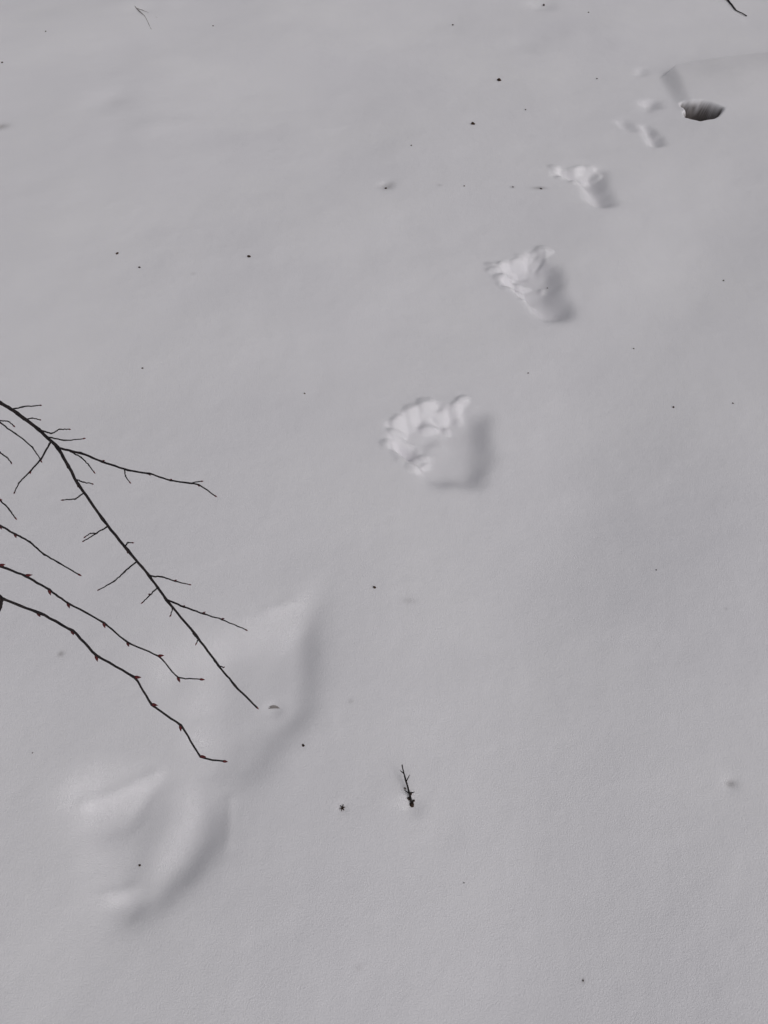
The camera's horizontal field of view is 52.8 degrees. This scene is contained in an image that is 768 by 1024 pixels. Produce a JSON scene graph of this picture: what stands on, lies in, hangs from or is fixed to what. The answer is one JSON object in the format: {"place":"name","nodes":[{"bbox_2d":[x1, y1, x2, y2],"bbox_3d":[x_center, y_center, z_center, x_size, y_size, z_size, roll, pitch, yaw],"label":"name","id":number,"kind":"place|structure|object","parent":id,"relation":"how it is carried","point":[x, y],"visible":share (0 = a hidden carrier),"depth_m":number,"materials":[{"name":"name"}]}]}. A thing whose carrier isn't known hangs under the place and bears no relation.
{"place":"outdoors","nodes":[
{"label":"outdoors","id":0,"kind":"place"},
{"bbox_2d":[0,0,767,1023],"bbox_3d":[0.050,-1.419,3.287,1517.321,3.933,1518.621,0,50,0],"label":"snow ground","id":1,"kind":"structure","parent":0,"point":[534,660],"depth_m":2.10,"materials":[{"name":"white snow"}]},
{"bbox_2d":[0,401,258,762],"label":"bare shrub","id":2,"kind":"object","parent":1,"relation":"on","point":[79,486],"visible":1,"depth_m":0.87,"materials":[{"name":"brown plant"}]},
{"bbox_2d":[135,6,155,27],"bbox_3d":[-1.408,-2.948,4.549,0.079,0.015,0.653,-19,53,-15],"label":"twig","id":3,"kind":"object","parent":1,"relation":"on","point":[138,9],"visible":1,"depth_m":4.54,"materials":[{"name":"grey wood"}]},
{"bbox_2d":[1,4,733,981],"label":"plant debris","id":4,"kind":"object","parent":1,"relation":"on","point":[547,288],"visible":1,"depth_m":2.87,"materials":[{"name":"black plant"}]},
{"bbox_2d":[400,764,414,806],"bbox_3d":[0.050,0.575,1.618,0.020,0.043,0.083,-14,51,-12],"label":"twig","id":5,"kind":"object","parent":1,"relation":"on","point":[411,803],"visible":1,"depth_m":1.61,"materials":[{"name":"black wood"}]},
{"bbox_2d":[727,0,746,15],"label":"twig","id":6,"kind":"object","parent":1,"relation":"on","point":[735,8],"visible":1,"depth_m":4.62,"materials":[{"name":"black wood"}]}
]}

